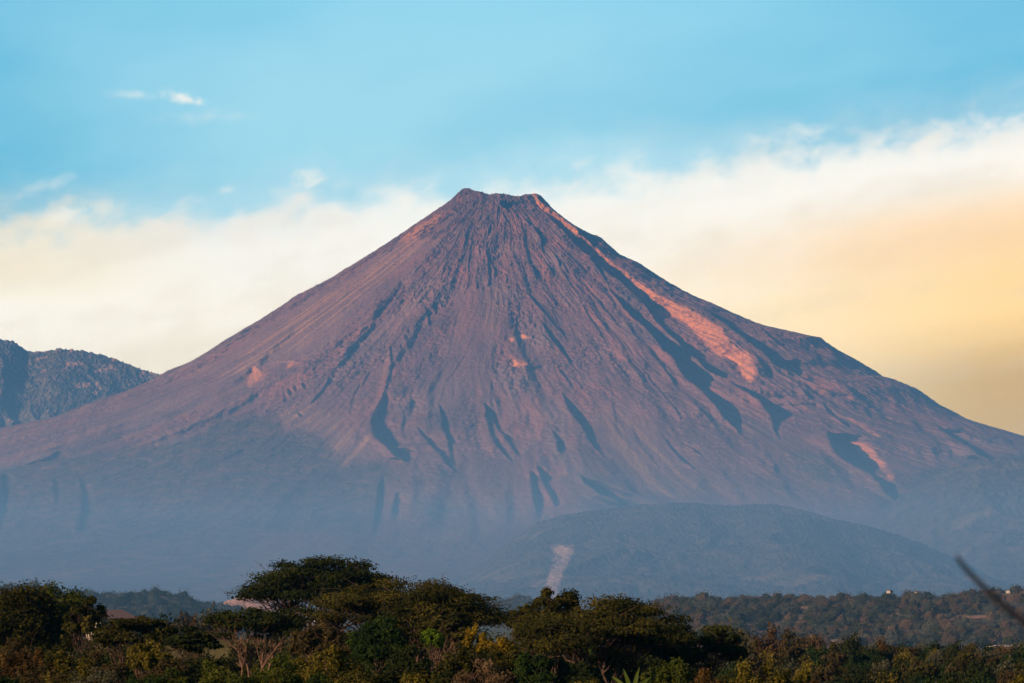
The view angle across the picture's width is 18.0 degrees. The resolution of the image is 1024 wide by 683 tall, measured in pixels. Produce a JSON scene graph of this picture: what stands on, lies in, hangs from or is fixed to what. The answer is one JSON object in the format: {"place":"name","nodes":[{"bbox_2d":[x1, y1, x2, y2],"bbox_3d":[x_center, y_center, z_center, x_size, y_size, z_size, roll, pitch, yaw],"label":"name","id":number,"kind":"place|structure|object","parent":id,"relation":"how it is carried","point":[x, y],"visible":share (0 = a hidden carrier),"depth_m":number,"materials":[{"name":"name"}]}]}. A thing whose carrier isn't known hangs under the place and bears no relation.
{"place":"outdoors","nodes":[
{"label":"outdoors","id":0,"kind":"place"},
{"bbox_2d":[0,339,158,427],"bbox_3d":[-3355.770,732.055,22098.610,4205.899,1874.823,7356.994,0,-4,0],"label":"mountain","id":1,"kind":"structure","parent":0,"point":[36,385],"depth_m":22347.94,"materials":[{"name":"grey stone"}]},
{"bbox_2d":[118,596,251,633],"bbox_3d":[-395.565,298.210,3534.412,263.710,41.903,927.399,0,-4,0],"label":"hill","id":2,"kind":"structure","parent":0,"point":[159,606],"depth_m":3486.85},
{"bbox_2d":[58,585,262,633],"bbox_3d":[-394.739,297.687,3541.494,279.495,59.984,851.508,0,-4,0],"label":"woodland","id":3,"kind":"object","parent":2,"relation":"on","point":[121,600],"visible":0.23,"depth_m":3504.03,"materials":[{"name":"green plant"}]},
{"bbox_2d":[223,598,343,629],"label":"hill","id":4,"kind":"structure","parent":0,"point":[247,603],"depth_m":3840.78,"materials":[{"name":"pink soil"}]},
{"bbox_2d":[0,188,1023,605],"bbox_3d":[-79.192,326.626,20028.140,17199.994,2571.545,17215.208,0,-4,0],"label":"volcano","id":5,"kind":"structure","parent":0,"point":[464,380],"depth_m":17223.11},
{"bbox_2d":[0,0,1023,435],"label":"sky","id":6,"kind":"structure","parent":0,"point":[848,174],"materials":[{"name":"blue"}]},
{"bbox_2d":[67,606,999,682],"bbox_3d":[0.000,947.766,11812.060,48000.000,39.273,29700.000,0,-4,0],"label":"ground","id":7,"kind":"structure","parent":0,"point":[220,652],"depth_m":521.69,"materials":[{"name":"soil"}]},
{"bbox_2d":[0,647,45,682],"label":"orange bush","id":8,"kind":"object","parent":7,"relation":"on","point":[23,659],"visible":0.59,"depth_m":259.90,"materials":[{"name":"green plant"}]},
{"bbox_2d":[0,634,47,677],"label":"shrub","id":9,"kind":"object","parent":7,"relation":"on","point":[10,647],"visible":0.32,"depth_m":288.73,"materials":[{"name":"green plant"}]},
{"bbox_2d":[0,578,65,661],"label":"leafy tree","id":10,"kind":"object","parent":7,"relation":"on","point":[26,613],"visible":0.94,"depth_m":387.21,"materials":[{"name":"green plant"}]},
{"bbox_2d":[10,659,69,682],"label":"dry shrub","id":11,"kind":"object","parent":7,"relation":"on","point":[30,679],"visible":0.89,"depth_m":216.49,"materials":[{"name":"brown plant"}]},
{"bbox_2d":[28,646,56,681],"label":"orange bush","id":12,"kind":"object","parent":7,"relation":"on","point":[38,656],"visible":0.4,"depth_m":264.44,"materials":[{"name":"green plant"}]},
{"bbox_2d":[38,655,96,682],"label":"shrub","id":13,"kind":"object","parent":7,"relation":"on","point":[83,671],"visible":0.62,"depth_m":235.20,"materials":[{"name":"green plant"}]},
{"bbox_2d":[29,580,112,653],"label":"leafy tree","id":14,"kind":"object","parent":7,"relation":"on","point":[68,600],"visible":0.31,"depth_m":396.57,"materials":[{"name":"green plant"}]},
{"bbox_2d":[43,637,102,682],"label":"shrub","id":15,"kind":"object","parent":7,"relation":"on","point":[49,658],"visible":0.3,"depth_m":270.43,"materials":[{"name":"green plant"}]},
{"bbox_2d":[60,595,107,659],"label":"leafy tree","id":16,"kind":"object","parent":7,"relation":"on","point":[81,623],"visible":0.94,"depth_m":382.84,"materials":[{"name":"green plant"}]},
{"bbox_2d":[65,665,124,682],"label":"dry shrub","id":17,"kind":"object","parent":7,"relation":"on","point":[99,675],"visible":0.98,"depth_m":211.99,"materials":[{"name":"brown plant"}]},
{"bbox_2d":[73,644,131,682],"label":"shrub","id":18,"kind":"object","parent":7,"relation":"on","point":[120,668],"visible":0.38,"depth_m":266.21,"materials":[{"name":"green plant"}]},
{"bbox_2d":[86,610,135,639],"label":"house","id":19,"kind":"structure","parent":7,"relation":"on","point":[123,614],"depth_m":520.97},
{"bbox_2d":[96,644,140,682],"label":"bush","id":20,"kind":"object","parent":7,"relation":"on","point":[131,672],"visible":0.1,"depth_m":376.79,"materials":[{"name":"green plant"}]},
{"bbox_2d":[83,614,181,675],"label":"layered tree","id":21,"kind":"object","parent":7,"relation":"on","point":[115,631],"visible":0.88,"depth_m":346.53,"materials":[{"name":"green plant"}]},
{"bbox_2d":[123,668,167,682],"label":"green bush","id":22,"kind":"object","parent":7,"relation":"on","point":[157,679],"visible":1,"depth_m":210.88,"materials":[{"name":"green plant"}]},
{"bbox_2d":[124,639,173,677],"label":"bush","id":23,"kind":"object","parent":7,"relation":"on","point":[141,656],"visible":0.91,"depth_m":287.75,"materials":[{"name":"green plant"}]},
{"bbox_2d":[136,657,197,682],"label":"shrub","id":24,"kind":"object","parent":7,"relation":"on","point":[172,664],"visible":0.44,"depth_m":259.89,"materials":[{"name":"green plant"}]},
{"bbox_2d":[160,665,188,682],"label":"green bush","id":25,"kind":"object","parent":7,"relation":"on","point":[180,678],"visible":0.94,"depth_m":212.67,"materials":[{"name":"green plant"}]},
{"bbox_2d":[166,610,202,633],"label":"tree","id":26,"kind":"object","parent":7,"relation":"on","point":[185,620],"visible":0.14,"depth_m":995.64,"materials":[{"name":"green plant"}]},
{"bbox_2d":[161,626,226,678],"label":"layered tree","id":27,"kind":"object","parent":7,"relation":"on","point":[193,643],"visible":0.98,"depth_m":327.64,"materials":[{"name":"green plant"}]},
{"bbox_2d":[184,653,228,682],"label":"shrub","id":28,"kind":"object","parent":7,"relation":"on","point":[197,663],"visible":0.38,"depth_m":269.94,"materials":[{"name":"green plant"}]},
{"bbox_2d":[188,601,237,639],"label":"tree","id":29,"kind":"object","parent":7,"relation":"on","point":[208,613],"visible":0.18,"depth_m":994.66,"materials":[{"name":"green plant"}]},
{"bbox_2d":[198,658,229,682],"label":"green bush","id":30,"kind":"object","parent":7,"relation":"on","point":[213,676],"visible":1,"depth_m":216.49,"materials":[{"name":"green plant"}]},
{"bbox_2d":[217,653,266,679],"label":"shrub","id":31,"kind":"object","parent":7,"relation":"on","point":[235,669],"visible":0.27,"depth_m":390.43,"materials":[{"name":"green plant"}]},
{"bbox_2d":[223,668,269,682],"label":"green bush","id":32,"kind":"object","parent":7,"relation":"on","point":[258,677],"visible":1,"depth_m":214.51,"materials":[{"name":"green plant"}]},
{"bbox_2d":[227,640,274,670],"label":"shaded tree","id":33,"kind":"object","parent":7,"relation":"on","point":[248,655],"visible":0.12,"depth_m":476.67,"materials":[{"name":"green plant"}]},
{"bbox_2d":[197,606,321,677],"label":"umbrella tree","id":34,"kind":"object","parent":7,"relation":"on","point":[282,623],"visible":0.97,"depth_m":327.24,"materials":[{"name":"green plant"}]},
{"bbox_2d":[247,644,313,682],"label":"bush","id":35,"kind":"object","parent":7,"relation":"on","point":[266,666],"visible":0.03,"depth_m":390.20,"materials":[{"name":"green plant"}]},
{"bbox_2d":[261,652,305,682],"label":"green bush","id":36,"kind":"object","parent":7,"relation":"on","point":[280,663],"visible":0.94,"depth_m":222.44,"materials":[{"name":"green plant"}]},
{"bbox_2d":[271,651,329,682],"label":"shrub","id":37,"kind":"object","parent":7,"relation":"on","point":[300,662],"visible":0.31,"depth_m":268.53,"materials":[{"name":"green plant"}]},
{"bbox_2d":[222,554,409,657],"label":"umbrella tree","id":38,"kind":"object","parent":7,"relation":"on","point":[290,581],"visible":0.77,"depth_m":425.17,"materials":[{"name":"green plant"}]},
{"bbox_2d":[305,671,335,682],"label":"green bush","id":39,"kind":"object","parent":7,"relation":"on","point":[322,678],"visible":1,"depth_m":205.09,"materials":[{"name":"green plant"}]},
{"bbox_2d":[287,619,356,674],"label":"tree","id":40,"kind":"object","parent":7,"relation":"on","point":[315,638],"visible":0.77,"depth_m":317.32,"materials":[{"name":"green plant"}]},
{"bbox_2d":[302,640,365,682],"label":"shrub","id":41,"kind":"object","parent":7,"relation":"on","point":[336,666],"visible":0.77,"depth_m":260.32,"materials":[{"name":"green plant"}]},
{"bbox_2d":[336,666,391,682],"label":"shrub","id":42,"kind":"object","parent":7,"relation":"on","point":[377,678],"visible":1,"depth_m":222.83,"materials":[{"name":"green plant"}]},
{"bbox_2d":[343,610,410,675],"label":"round tree","id":43,"kind":"object","parent":7,"relation":"on","point":[375,643],"visible":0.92,"depth_m":297.49,"materials":[{"name":"green plant"}]},
{"bbox_2d":[379,641,434,682],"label":"shrub","id":44,"kind":"object","parent":7,"relation":"on","point":[404,665],"visible":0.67,"depth_m":278.08,"materials":[{"name":"green plant"}]},
{"bbox_2d":[299,574,516,674],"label":"umbrella tree","id":45,"kind":"object","parent":7,"relation":"on","point":[425,601],"visible":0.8,"depth_m":364.25,"materials":[{"name":"green plant"}]},
{"bbox_2d":[398,670,430,682],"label":"shrub","id":46,"kind":"object","parent":7,"relation":"on","point":[410,679],"visible":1,"depth_m":220.68,"materials":[{"name":"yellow plant"}]},
{"bbox_2d":[419,628,445,668],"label":"round bush","id":47,"kind":"object","parent":7,"relation":"on","point":[431,639],"visible":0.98,"depth_m":298.43,"materials":[{"name":"green plant"}]},
{"bbox_2d":[410,611,474,667],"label":"tree","id":48,"kind":"object","parent":7,"relation":"on","point":[454,622],"visible":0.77,"depth_m":352.25,"materials":[{"name":"green plant"}]},
{"bbox_2d":[433,670,463,682],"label":"shrub","id":49,"kind":"object","parent":7,"relation":"on","point":[446,677],"visible":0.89,"depth_m":230.61,"materials":[{"name":"green plant"}]},
{"bbox_2d":[427,643,490,682],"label":"shrub","id":50,"kind":"object","parent":7,"relation":"on","point":[463,660],"visible":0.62,"depth_m":267.82,"materials":[{"name":"green plant"}]},
{"bbox_2d":[461,622,494,680],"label":"flowering tree","id":51,"kind":"object","parent":7,"relation":"on","point":[469,637],"visible":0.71,"depth_m":308.42,"materials":[{"name":"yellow plant"}]},
{"bbox_2d":[451,657,517,682],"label":"dry shrub","id":52,"kind":"object","parent":7,"relation":"on","point":[488,669],"visible":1,"depth_m":223.46,"materials":[{"name":"brown plant"}]},
{"bbox_2d":[472,636,517,682],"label":"flowering tree","id":53,"kind":"object","parent":7,"relation":"on","point":[503,644],"visible":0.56,"depth_m":302.95,"materials":[{"name":"yellow plant"}]},
{"bbox_2d":[481,647,530,682],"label":"shrub","id":54,"kind":"object","parent":7,"relation":"on","point":[505,664],"visible":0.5,"depth_m":272.89,"materials":[{"name":"green plant"}]},
{"bbox_2d":[504,599,558,671],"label":"tree","id":55,"kind":"object","parent":7,"relation":"on","point":[516,632],"visible":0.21,"depth_m":347.90,"materials":[{"name":"green plant"}]},
{"bbox_2d":[511,651,556,682],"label":"shrub","id":56,"kind":"object","parent":7,"relation":"on","point":[525,665],"visible":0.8,"depth_m":258.29,"materials":[{"name":"green plant"}]},
{"bbox_2d":[521,668,556,682],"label":"shrub","id":57,"kind":"object","parent":7,"relation":"on","point":[539,678],"visible":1,"depth_m":224.60,"materials":[{"name":"green plant"}]},
{"bbox_2d":[516,586,584,682],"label":"tall tree","id":58,"kind":"object","parent":7,"relation":"on","point":[566,599],"visible":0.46,"depth_m":342.74,"materials":[{"name":"green plant"}]},
{"bbox_2d":[535,643,574,682],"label":"shaded tree","id":59,"kind":"object","parent":7,"relation":"on","point":[562,665],"visible":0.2,"depth_m":385.68,"materials":[{"name":"green plant"}]},
{"bbox_2d":[553,659,603,682],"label":"shrub","id":60,"kind":"object","parent":7,"relation":"on","point":[581,674],"visible":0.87,"depth_m":259.67,"materials":[{"name":"green plant"}]},
{"bbox_2d":[564,643,612,682],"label":"shaded tree","id":61,"kind":"object","parent":7,"relation":"on","point":[597,672],"visible":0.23,"depth_m":391.90,"materials":[{"name":"green plant"}]},
{"bbox_2d":[510,593,720,682],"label":"umbrella tree","id":62,"kind":"object","parent":7,"relation":"on","point":[610,621],"visible":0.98,"depth_m":335.25,"materials":[{"name":"green plant"}]},
{"bbox_2d":[599,644,667,682],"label":"bush","id":63,"kind":"object","parent":7,"relation":"on","point":[643,664],"visible":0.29,"depth_m":376.53,"materials":[{"name":"green plant"}]},
{"bbox_2d":[640,666,663,682],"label":"feathery bush","id":64,"kind":"object","parent":7,"relation":"on","point":[657,679],"visible":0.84,"depth_m":213.73,"materials":[{"name":"green plant"}]},
{"bbox_2d":[656,656,691,682],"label":"feathery bush","id":65,"kind":"object","parent":7,"relation":"on","point":[679,672],"visible":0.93,"depth_m":220.28,"materials":[{"name":"green plant"}]},
{"bbox_2d":[646,623,748,680],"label":"umbrella tree","id":66,"kind":"object","parent":7,"relation":"on","point":[727,646],"visible":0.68,"depth_m":351.10,"materials":[{"name":"green plant"}]},
{"bbox_2d":[687,667,724,682],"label":"rust bush","id":67,"kind":"object","parent":7,"relation":"on","point":[703,676],"visible":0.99,"depth_m":226.38,"materials":[{"name":"brown plant"}]},
{"bbox_2d":[709,617,755,674],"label":"tree","id":68,"kind":"object","parent":7,"relation":"on","point":[747,644],"visible":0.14,"depth_m":634.95,"materials":[{"name":"green plant"}]},
{"bbox_2d":[713,660,757,680],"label":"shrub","id":69,"kind":"object","parent":7,"relation":"on","point":[733,666],"visible":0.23,"depth_m":460.60,"materials":[{"name":"green plant"}]},
{"bbox_2d":[740,630,763,677],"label":"tree","id":70,"kind":"object","parent":7,"relation":"on","point":[756,651],"visible":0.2,"depth_m":654.19,"materials":[{"name":"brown plant"}]},
{"bbox_2d":[729,656,785,682],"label":"shrub","id":71,"kind":"object","parent":7,"relation":"on","point":[744,675],"visible":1,"depth_m":233.24,"materials":[{"name":"green plant"}]},
{"bbox_2d":[750,621,782,665],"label":"tree","id":72,"kind":"object","parent":7,"relation":"on","point":[761,645],"visible":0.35,"depth_m":895.42,"materials":[{"name":"brown plant"}]},
{"bbox_2d":[756,647,779,682],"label":"tree","id":73,"kind":"object","parent":7,"relation":"on","point":[769,657],"visible":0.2,"depth_m":676.75,"materials":[{"name":"green plant"}]},
{"bbox_2d":[777,644,805,666],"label":"tree","id":74,"kind":"object","parent":7,"relation":"on","point":[790,652],"visible":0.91,"depth_m":735.32,"materials":[{"name":"green plant"}]},
{"bbox_2d":[776,628,814,665],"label":"tree","id":75,"kind":"object","parent":7,"relation":"on","point":[787,637],"visible":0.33,"depth_m":854.88,"materials":[{"name":"green plant"}]},
{"bbox_2d":[791,656,820,681],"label":"tree","id":76,"kind":"object","parent":7,"relation":"on","point":[806,665],"visible":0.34,"depth_m":616.19,"materials":[{"name":"green plant"}]},
{"bbox_2d":[800,631,827,650],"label":"tree","id":77,"kind":"object","parent":7,"relation":"on","point":[818,642],"visible":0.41,"depth_m":954.49,"materials":[{"name":"green plant"}]},
{"bbox_2d":[803,643,831,664],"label":"tree","id":78,"kind":"object","parent":7,"relation":"on","point":[811,652],"visible":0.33,"depth_m":756.24,"materials":[{"name":"green plant"}]},
{"bbox_2d":[811,671,838,682],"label":"tree","id":79,"kind":"object","parent":7,"relation":"on","point":[823,677],"visible":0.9,"depth_m":530.40,"materials":[{"name":"green plant"}]},
{"bbox_2d":[810,656,842,682],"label":"tree","id":80,"kind":"object","parent":7,"relation":"on","point":[831,667],"visible":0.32,"depth_m":600.30,"materials":[{"name":"green plant"}]},
{"bbox_2d":[819,652,849,666],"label":"tree","id":81,"kind":"object","parent":7,"relation":"on","point":[842,658],"visible":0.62,"depth_m":704.40,"materials":[{"name":"green plant"}]},
{"bbox_2d":[840,632,871,662],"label":"tree","id":82,"kind":"object","parent":7,"relation":"on","point":[850,646],"visible":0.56,"depth_m":814.97,"materials":[{"name":"green plant"}]},
{"bbox_2d":[846,650,872,665],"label":"tree","id":83,"kind":"object","parent":7,"relation":"on","point":[863,658],"visible":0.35,"depth_m":784.31,"materials":[{"name":"green plant"}]},
{"bbox_2d":[860,669,887,682],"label":"tree","id":84,"kind":"object","parent":7,"relation":"on","point":[880,677],"visible":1,"depth_m":544.01,"materials":[{"name":"green plant"}]},
{"bbox_2d":[868,655,894,682],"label":"tree","id":85,"kind":"object","parent":7,"relation":"on","point":[884,664],"visible":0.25,"depth_m":598.79,"materials":[{"name":"green plant"}]},
{"bbox_2d":[871,664,911,682],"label":"tree","id":86,"kind":"object","parent":7,"relation":"on","point":[891,670],"visible":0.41,"depth_m":585.87,"materials":[{"name":"green plant"}]},
{"bbox_2d":[901,665,932,681],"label":"tree","id":87,"kind":"object","parent":7,"relation":"on","point":[912,669],"visible":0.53,"depth_m":556.11,"materials":[{"name":"green plant"}]},
{"bbox_2d":[918,662,941,680],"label":"tree","id":88,"kind":"object","parent":7,"relation":"on","point":[933,669],"visible":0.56,"depth_m":594.17,"materials":[{"name":"green plant"}]},
{"bbox_2d":[926,647,944,665],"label":"tree","id":89,"kind":"object","parent":7,"relation":"on","point":[936,657],"visible":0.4,"depth_m":776.32,"materials":[{"name":"green plant"}]},
{"bbox_2d":[939,666,963,682],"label":"tree","id":90,"kind":"object","parent":7,"relation":"on","point":[951,676],"visible":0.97,"depth_m":539.01,"materials":[{"name":"green plant"}]},
{"bbox_2d":[944,657,969,678],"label":"tree","id":91,"kind":"object","parent":7,"relation":"on","point":[961,664],"visible":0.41,"depth_m":621.09,"materials":[{"name":"green plant"}]},
{"bbox_2d":[952,651,977,670],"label":"tree","id":92,"kind":"object","parent":7,"relation":"on","point":[968,656],"visible":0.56,"depth_m":681.94,"materials":[{"name":"green plant"}]},
{"bbox_2d":[955,666,981,682],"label":"tree","id":93,"kind":"object","parent":7,"relation":"on","point":[966,676],"visible":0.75,"depth_m":535.17,"materials":[{"name":"green plant"}]},
{"bbox_2d":[967,657,988,675],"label":"tree","id":94,"kind":"object","parent":7,"relation":"on","point":[975,664],"visible":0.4,"depth_m":640.26,"materials":[{"name":"green plant"}]},
{"bbox_2d":[976,660,1005,682],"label":"tree","id":95,"kind":"object","parent":7,"relation":"on","point":[986,671],"visible":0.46,"depth_m":635.71,"materials":[{"name":"green plant"}]},
{"bbox_2d":[991,655,1021,681],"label":"tree","id":96,"kind":"object","parent":7,"relation":"on","point":[1009,667],"visible":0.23,"depth_m":616.67,"materials":[{"name":"green plant"}]},
{"bbox_2d":[1002,643,1023,663],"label":"tree","id":97,"kind":"object","parent":7,"relation":"on","point":[1016,653],"visible":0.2,"depth_m":695.90,"materials":[{"name":"green plant"}]},
{"bbox_2d":[439,502,1011,607],"bbox_3d":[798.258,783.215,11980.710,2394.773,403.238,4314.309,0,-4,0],"label":"foothill","id":98,"kind":"structure","parent":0,"point":[651,552],"depth_m":11588.94,"materials":[{"name":"blue"}]},
{"bbox_2d":[682,593,1023,648],"bbox_3d":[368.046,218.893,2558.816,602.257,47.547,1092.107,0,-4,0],"label":"hill","id":99,"kind":"structure","parent":0,"point":[979,616],"depth_m":2395.72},
{"bbox_2d":[632,584,1023,647],"bbox_3d":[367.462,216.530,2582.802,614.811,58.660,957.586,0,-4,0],"label":"woodland","id":100,"kind":"object","parent":99,"relation":"on","point":[759,614],"visible":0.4,"depth_m":2416.22,"materials":[{"name":"green plant"}]},
{"bbox_2d":[867,457,1023,587],"bbox_3d":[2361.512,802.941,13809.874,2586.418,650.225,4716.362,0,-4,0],"label":"foothill","id":101,"kind":"structure","parent":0,"point":[971,514],"depth_m":13712.94,"materials":[{"name":"blue"}]},
{"bbox_2d":[955,555,1023,625],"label":"branch","id":102,"kind":"object","parent":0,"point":[1004,606],"visible":1,"depth_m":7.39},
{"bbox_3d":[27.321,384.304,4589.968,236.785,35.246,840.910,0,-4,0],"label":"hill","id":103,"kind":"structure","parent":0,"visible":0},
{"bbox_2d":[479,592,589,625],"bbox_3d":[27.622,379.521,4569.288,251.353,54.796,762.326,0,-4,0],"label":"woodland","id":104,"kind":"object","parent":103,"relation":"on","point":[520,600],"visible":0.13,"depth_m":4515.17,"materials":[{"name":"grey plant"}]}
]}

